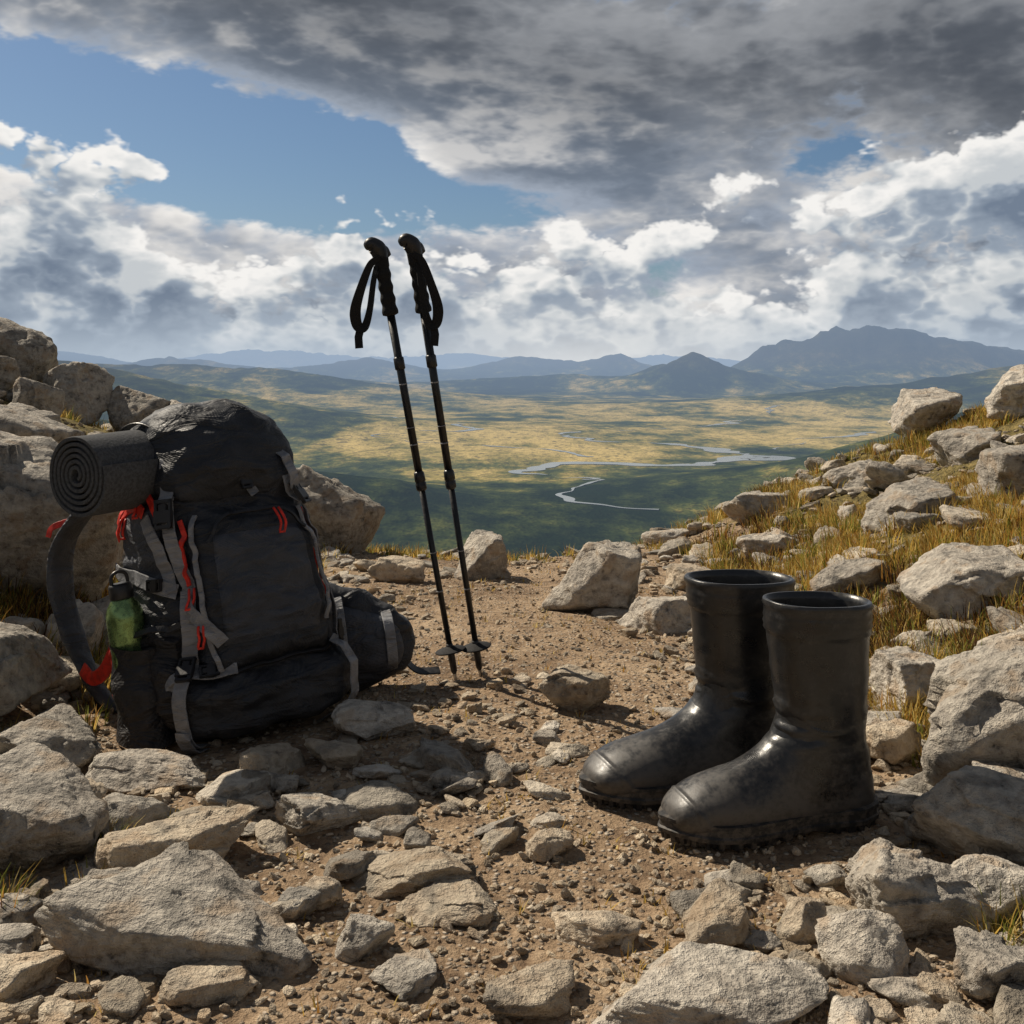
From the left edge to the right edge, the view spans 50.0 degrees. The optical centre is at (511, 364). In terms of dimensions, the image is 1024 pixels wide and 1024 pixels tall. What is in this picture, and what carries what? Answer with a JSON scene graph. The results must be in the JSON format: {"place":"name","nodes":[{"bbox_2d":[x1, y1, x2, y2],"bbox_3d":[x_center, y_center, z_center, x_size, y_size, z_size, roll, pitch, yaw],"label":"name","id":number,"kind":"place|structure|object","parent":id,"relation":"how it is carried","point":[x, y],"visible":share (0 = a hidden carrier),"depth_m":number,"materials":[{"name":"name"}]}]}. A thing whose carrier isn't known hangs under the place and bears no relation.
{"place":"outdoors","nodes":[
{"label":"outdoors","id":0,"kind":"place"},
{"bbox_2d":[170,400,180,404],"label":"boulder","id":1,"kind":"object","parent":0,"point":[174,402],"visible":0.04,"depth_m":5.95,"materials":[{"name":"grey stone"}]},
{"bbox_2d":[0,325,1023,1023],"bbox_3d":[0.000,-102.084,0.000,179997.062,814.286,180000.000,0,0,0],"label":"ground","id":2,"kind":"structure","parent":0,"point":[332,413],"depth_m":1892.46,"materials":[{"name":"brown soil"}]},
{"bbox_2d":[0,356,20,390],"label":"boulder","id":3,"kind":"object","parent":2,"relation":"on","point":[10,373],"visible":0.9,"depth_m":5.15,"materials":[{"name":"grey stone"}]},
{"bbox_2d":[0,923,41,953],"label":"rock","id":4,"kind":"object","parent":2,"relation":"on","point":[18,938],"visible":0.69,"depth_m":1.33,"materials":[{"name":"grey stone"}]},
{"bbox_2d":[0,317,57,391],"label":"boulder","id":5,"kind":"object","parent":2,"relation":"on","point":[33,353],"visible":0.66,"depth_m":5.90,"materials":[{"name":"grey stone"}]},
{"bbox_2d":[0,950,65,1001],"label":"rock","id":6,"kind":"object","parent":2,"relation":"on","point":[25,972],"visible":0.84,"depth_m":1.26,"materials":[{"name":"beige stone"}]},
{"bbox_2d":[8,402,60,422],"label":"boulder","id":7,"kind":"object","parent":2,"relation":"on","point":[51,415],"visible":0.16,"depth_m":4.53,"materials":[{"name":"grey stone"}]},
{"bbox_2d":[0,621,71,715],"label":"boulder","id":8,"kind":"object","parent":2,"relation":"on","point":[32,662],"visible":1,"depth_m":2.12,"materials":[{"name":"grey stone"}]},
{"bbox_2d":[12,377,64,415],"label":"boulder","id":9,"kind":"object","parent":2,"relation":"on","point":[38,395],"visible":0.54,"depth_m":4.94,"materials":[{"name":"grey stone"}]},
{"bbox_2d":[0,404,84,443],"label":"boulder","id":10,"kind":"object","parent":2,"relation":"on","point":[19,421],"visible":0.34,"depth_m":3.68,"materials":[{"name":"grey stone"}]},
{"bbox_2d":[0,703,101,768],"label":"boulder","id":11,"kind":"object","parent":2,"relation":"on","point":[66,730],"visible":0.62,"depth_m":1.95,"materials":[{"name":"grey stone"}]},
{"bbox_2d":[0,742,109,871],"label":"boulder","id":12,"kind":"object","parent":2,"relation":"on","point":[54,810],"visible":0.96,"depth_m":1.58,"materials":[{"name":"grey stone"}]},
{"bbox_2d":[0,431,123,601],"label":"boulder","id":13,"kind":"object","parent":2,"relation":"on","point":[31,510],"visible":0.56,"depth_m":2.77,"materials":[{"name":"grey stone"}]},
{"bbox_2d":[42,361,114,424],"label":"boulder","id":14,"kind":"object","parent":2,"relation":"on","point":[87,388],"visible":0.73,"depth_m":5.79,"materials":[{"name":"grey stone"}]},
{"bbox_2d":[87,778,107,798],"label":"rock","id":15,"kind":"object","parent":2,"relation":"on","point":[100,790],"visible":0.15,"depth_m":1.78,"materials":[{"name":"beige stone"}]},
{"bbox_2d":[80,867,133,881],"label":"rock","id":16,"kind":"object","parent":2,"relation":"on","point":[100,873],"visible":0.23,"depth_m":1.47,"materials":[{"name":"grey stone"}]},
{"bbox_2d":[107,386,170,431],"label":"boulder","id":17,"kind":"object","parent":2,"relation":"on","point":[127,405],"visible":0.61,"depth_m":5.89,"materials":[{"name":"grey stone"}]},
{"bbox_2d":[99,792,179,836],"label":"rock","id":18,"kind":"object","parent":2,"relation":"on","point":[131,808],"visible":0.61,"depth_m":1.70,"materials":[{"name":"grey stone"}]},
{"bbox_2d":[88,748,206,792],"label":"boulder","id":19,"kind":"object","parent":2,"relation":"on","point":[128,770],"visible":0.9,"depth_m":1.88,"materials":[{"name":"grey stone"}]},
{"bbox_2d":[34,841,311,978],"bbox_3d":[-0.410,0.698,1.393,0.337,0.131,0.207,0,0,0],"label":"boulder","id":20,"kind":"object","parent":2,"relation":"on","point":[174,905],"visible":0.87,"depth_m":1.32,"materials":[{"name":"grey stone"}]},
{"bbox_2d":[94,804,259,868],"bbox_3d":[-0.486,0.704,1.605,0.232,0.090,0.135,0,0,-16],"label":"boulder","id":21,"kind":"object","parent":2,"relation":"on","point":[219,831],"visible":0.63,"depth_m":1.57,"materials":[{"name":"beige stone"}]},
{"bbox_2d":[159,959,259,1008],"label":"rock","id":22,"kind":"object","parent":2,"relation":"on","point":[206,983],"visible":0.97,"depth_m":1.25,"materials":[{"name":"beige stone"}]},
{"bbox_2d":[45,398,440,753],"bbox_3d":[-0.570,0.417,2.391,0.702,0.692,0.584,-4,-4,-40],"label":"hiking backpack","id":23,"kind":"object","parent":2,"relation":"on","point":[254,622],"visible":0.95,"depth_m":2.13,"materials":[{"name":"black fabric"}]},
{"bbox_2d":[49,422,157,517],"bbox_3d":[-0.735,0.203,2.231,0.176,0.176,0.364,0,0,30],"label":"rolled sleeping mat","id":24,"kind":"object","parent":23,"relation":"on","point":[98,474],"visible":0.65,"depth_m":2.08,"materials":[{"name":"grey plastic"}]},
{"bbox_2d":[105,570,144,668],"bbox_3d":[-0.742,0.504,2.114,0.070,0.220,0.070,-8,-1,-40],"label":"water bottle","id":25,"kind":"object","parent":23,"relation":"on","point":[125,620],"visible":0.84,"depth_m":2.09,"materials":[{"name":"green plastic"}]},
{"bbox_2d":[237,743,305,773],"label":"rock","id":26,"kind":"object","parent":2,"relation":"on","point":[281,758],"visible":0.65,"depth_m":1.95,"materials":[{"name":"beige stone"}]},
{"bbox_2d":[274,792,363,835],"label":"rock","id":27,"kind":"object","parent":2,"relation":"on","point":[302,814],"visible":0.96,"depth_m":1.70,"materials":[{"name":"grey stone"}]},
{"bbox_2d":[303,875,342,909],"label":"rock","id":28,"kind":"object","parent":2,"relation":"on","point":[330,888],"visible":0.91,"depth_m":1.48,"materials":[{"name":"beige stone"}]},
{"bbox_2d":[304,738,362,768],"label":"rock","id":29,"kind":"object","parent":2,"relation":"on","point":[332,754],"visible":0.96,"depth_m":1.96,"materials":[{"name":"beige stone"}]},
{"bbox_2d":[296,464,384,553],"bbox_3d":[-0.911,0.734,5.053,0.631,0.575,0.427,0,0,0],"label":"boulder","id":30,"kind":"object","parent":2,"relation":"on","point":[338,511],"visible":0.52,"depth_m":4.91,"materials":[{"name":"grey stone"}]},
{"bbox_2d":[335,913,394,961],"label":"rock","id":31,"kind":"object","parent":2,"relation":"on","point":[361,936],"visible":0.94,"depth_m":1.35,"materials":[{"name":"grey stone"}]},
{"bbox_2d":[331,699,416,740],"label":"rock","id":32,"kind":"object","parent":2,"relation":"on","point":[367,720],"visible":0.99,"depth_m":2.11,"materials":[{"name":"grey stone"}]},
{"bbox_2d":[367,555,425,582],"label":"boulder","id":33,"kind":"object","parent":2,"relation":"on","point":[395,569],"visible":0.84,"depth_m":3.90,"materials":[{"name":"beige stone"}]},
{"bbox_2d":[368,948,436,1000],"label":"rock","id":34,"kind":"object","parent":2,"relation":"on","point":[402,976],"visible":1,"depth_m":1.29,"materials":[{"name":"grey stone"}]},
{"bbox_2d":[350,237,465,679],"bbox_3d":[-0.236,0.222,2.503,0.262,1.026,0.071,0,0,-4],"label":"trekking pole","id":35,"kind":"object","parent":2,"relation":"on","point":[379,251],"visible":0.98,"depth_m":2.49,"materials":[{"name":"metal"}]},
{"bbox_2d":[352,846,476,898],"bbox_3d":[-0.139,0.713,1.560,0.181,0.055,0.119,0,0,0],"label":"rock","id":36,"kind":"object","parent":2,"relation":"on","point":[398,873],"visible":0.9,"depth_m":1.53,"materials":[{"name":"beige stone"}]},
{"bbox_2d":[398,233,490,676],"bbox_3d":[-0.147,0.218,2.486,0.220,1.027,0.080,0,0,-28],"label":"trekking pole","id":37,"kind":"object","parent":2,"relation":"on","point":[420,271],"visible":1,"depth_m":2.48,"materials":[{"name":"metal"}]},
{"bbox_2d":[396,878,499,927],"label":"rock","id":38,"kind":"object","parent":2,"relation":"on","point":[466,902],"visible":0.98,"depth_m":1.45,"materials":[{"name":"beige stone"}]},
{"bbox_2d":[454,530,510,579],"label":"boulder","id":39,"kind":"object","parent":2,"relation":"on","point":[485,552],"visible":0.81,"depth_m":4.07,"materials":[{"name":"grey stone"}]},
{"bbox_2d":[0,390,1023,1023],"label":"loose rocks","id":40,"kind":"object","parent":2,"relation":"on","point":[448,770],"visible":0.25,"depth_m":1.73,"materials":[{"name":"grey stone"}]},
{"bbox_2d":[0,398,1023,1023],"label":"loose stones","id":41,"kind":"object","parent":2,"relation":"on","point":[62,1010],"visible":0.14,"depth_m":1.69,"materials":[{"name":"grey stone"}]},
{"bbox_2d":[0,399,1023,792],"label":"grass","id":42,"kind":"structure","parent":2,"relation":"on","point":[884,473],"depth_m":3.50,"materials":[{"name":"yellow plant"}]},
{"bbox_2d":[482,959,574,1019],"bbox_3d":[0.024,0.719,1.251,0.131,0.035,0.076,0,0,-29],"label":"rock","id":43,"kind":"object","parent":2,"relation":"on","point":[542,991],"visible":1,"depth_m":1.24,"materials":[{"name":"beige stone"}]},
{"bbox_2d":[525,828,573,862],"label":"rock","id":44,"kind":"object","parent":2,"relation":"on","point":[544,845],"visible":0.98,"depth_m":1.62,"materials":[{"name":"beige stone"}]},
{"bbox_2d":[537,664,611,710],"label":"rock","id":45,"kind":"object","parent":2,"relation":"on","point":[571,687],"visible":0.93,"depth_m":2.28,"materials":[{"name":"beige stone"}]},
{"bbox_2d":[542,540,641,611],"bbox_3d":[0.252,0.688,3.477,0.319,0.271,0.304,0,0,0],"label":"boulder","id":46,"kind":"object","parent":2,"relation":"on","point":[604,574],"visible":0.81,"depth_m":3.35,"materials":[{"name":"grey stone"}]},
{"bbox_2d":[551,910,643,949],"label":"rock","id":47,"kind":"object","parent":2,"relation":"on","point":[585,929],"visible":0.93,"depth_m":1.39,"materials":[{"name":"beige stone"}]},
{"bbox_2d":[618,596,691,635],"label":"boulder","id":48,"kind":"object","parent":2,"relation":"on","point":[662,615],"visible":0.77,"depth_m":3.10,"materials":[{"name":"grey stone"}]},
{"bbox_2d":[579,569,795,810],"bbox_3d":[0.306,0.541,1.866,0.413,0.357,0.150,0,0,-19],"label":"rubber boot","id":49,"kind":"object","parent":2,"relation":"on","point":[726,713],"visible":0.8,"depth_m":1.83,"materials":[{"name":"black rubber"}]},
{"bbox_2d":[665,563,710,589],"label":"boulder","id":50,"kind":"object","parent":2,"relation":"on","point":[675,574],"visible":0.34,"depth_m":3.68,"materials":[{"name":"beige stone"}]},
{"bbox_2d":[591,941,829,1023],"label":"boulder","id":51,"kind":"object","parent":2,"relation":"on","point":[688,982],"visible":1,"depth_m":1.22,"materials":[{"name":"grey stone"}]},
{"bbox_2d":[681,878,749,946],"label":"rock","id":52,"kind":"object","parent":2,"relation":"on","point":[716,912],"visible":0.83,"depth_m":1.39,"materials":[{"name":"beige stone"}]},
{"bbox_2d":[721,491,789,522],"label":"boulder","id":53,"kind":"object","parent":2,"relation":"on","point":[739,506],"visible":0.69,"depth_m":4.83,"materials":[{"name":"grey stone"}]},
{"bbox_2d":[736,532,798,560],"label":"boulder","id":54,"kind":"object","parent":2,"relation":"on","point":[762,541],"visible":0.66,"depth_m":4.05,"materials":[{"name":"grey stone"}]},
{"bbox_2d":[657,591,878,850],"bbox_3d":[0.402,0.545,1.713,0.373,0.356,0.134,0,0,-15],"label":"rubber boot","id":55,"kind":"object","parent":2,"relation":"on","point":[802,766],"visible":1,"depth_m":1.68,"materials":[{"name":"black rubber"}]},
{"bbox_2d":[776,897,826,944],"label":"rock","id":56,"kind":"object","parent":2,"relation":"on","point":[797,922],"visible":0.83,"depth_m":1.39,"materials":[{"name":"beige stone"}]},
{"bbox_2d":[822,460,871,488],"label":"boulder","id":57,"kind":"object","parent":2,"relation":"on","point":[854,474],"visible":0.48,"depth_m":4.84,"materials":[{"name":"grey stone"}]},
{"bbox_2d":[809,558,889,593],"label":"boulder","id":58,"kind":"object","parent":2,"relation":"on","point":[844,573],"visible":0.6,"depth_m":3.15,"materials":[{"name":"grey stone"}]},
{"bbox_2d":[814,909,909,988],"bbox_3d":[0.422,0.702,1.310,0.106,0.089,0.100,0,0,0],"label":"rock","id":59,"kind":"object","parent":2,"relation":"on","point":[856,947],"visible":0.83,"depth_m":1.30,"materials":[{"name":"grey stone"}]},
{"bbox_2d":[866,718,921,765],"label":"rock","id":60,"kind":"object","parent":2,"relation":"on","point":[894,742],"visible":0.82,"depth_m":1.98,"materials":[{"name":"beige stone"}]},
{"bbox_2d":[869,646,940,713],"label":"boulder","id":61,"kind":"object","parent":2,"relation":"on","point":[910,669],"visible":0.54,"depth_m":2.25,"materials":[{"name":"grey stone"}]},
{"bbox_2d":[861,477,954,535],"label":"boulder","id":62,"kind":"object","parent":2,"relation":"on","point":[918,494],"visible":0.67,"depth_m":3.66,"materials":[{"name":"grey stone"}]},
{"bbox_2d":[845,837,989,940],"bbox_3d":[0.533,0.696,1.451,0.174,0.120,0.150,0,0,0],"label":"boulder","id":63,"kind":"object","parent":2,"relation":"on","point":[915,893],"visible":0.81,"depth_m":1.40,"materials":[{"name":"grey stone"}]},
{"bbox_2d":[888,387,962,441],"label":"boulder","id":64,"kind":"object","parent":2,"relation":"on","point":[929,408],"visible":0.89,"depth_m":5.52,"materials":[{"name":"grey stone"}]},
{"bbox_2d":[897,542,1023,620],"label":"boulder","id":65,"kind":"object","parent":2,"relation":"on","point":[946,576],"visible":0.9,"depth_m":2.67,"materials":[{"name":"grey stone"}]},
{"bbox_2d":[926,426,1001,466],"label":"boulder","id":66,"kind":"object","parent":2,"relation":"on","point":[959,446],"visible":0.71,"depth_m":4.52,"materials":[{"name":"grey stone"}]},
{"bbox_2d":[907,765,1023,866],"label":"boulder","id":67,"kind":"object","parent":2,"relation":"on","point":[966,810],"visible":0.81,"depth_m":1.58,"materials":[{"name":"grey stone"}]},
{"bbox_2d":[921,639,1023,785],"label":"boulder","id":68,"kind":"object","parent":2,"relation":"on","point":[974,703],"visible":0.8,"depth_m":1.81,"materials":[{"name":"grey stone"}]},
{"bbox_2d":[951,854,1023,924],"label":"rock","id":69,"kind":"object","parent":2,"relation":"on","point":[972,869],"visible":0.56,"depth_m":1.43,"materials":[{"name":"grey stone"}]},
{"bbox_2d":[953,926,1023,1000],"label":"rock","id":70,"kind":"object","parent":2,"relation":"on","point":[987,964],"visible":0.91,"depth_m":1.25,"materials":[{"name":"grey stone"}]},
{"bbox_2d":[972,760,1023,779],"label":"rock","id":71,"kind":"object","parent":2,"relation":"on","point":[1012,771],"visible":0.23,"depth_m":1.74,"materials":[{"name":"grey stone"}]},
{"bbox_2d":[974,444,1023,501],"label":"boulder","id":72,"kind":"object","parent":2,"relation":"on","point":[994,466],"visible":0.77,"depth_m":3.52,"materials":[{"name":"grey stone"}]},
{"bbox_2d":[984,364,1023,420],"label":"boulder","id":73,"kind":"object","parent":2,"relation":"on","point":[1006,394],"visible":0.97,"depth_m":4.94,"materials":[{"name":"grey stone"}]},
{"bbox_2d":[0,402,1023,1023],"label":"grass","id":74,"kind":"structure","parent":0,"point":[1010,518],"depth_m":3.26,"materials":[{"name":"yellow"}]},
{"bbox_2d":[0,0,1023,361],"label":"sky","id":75,"kind":"structure","parent":0,"point":[576,180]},
{"bbox_2d":[370,404,875,509],"bbox_3d":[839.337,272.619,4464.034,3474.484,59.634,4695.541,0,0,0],"label":"river","id":76,"kind":"structure","parent":0,"point":[746,456],"depth_m":3499.12,"materials":[{"name":"grey liquid"}]}
]}

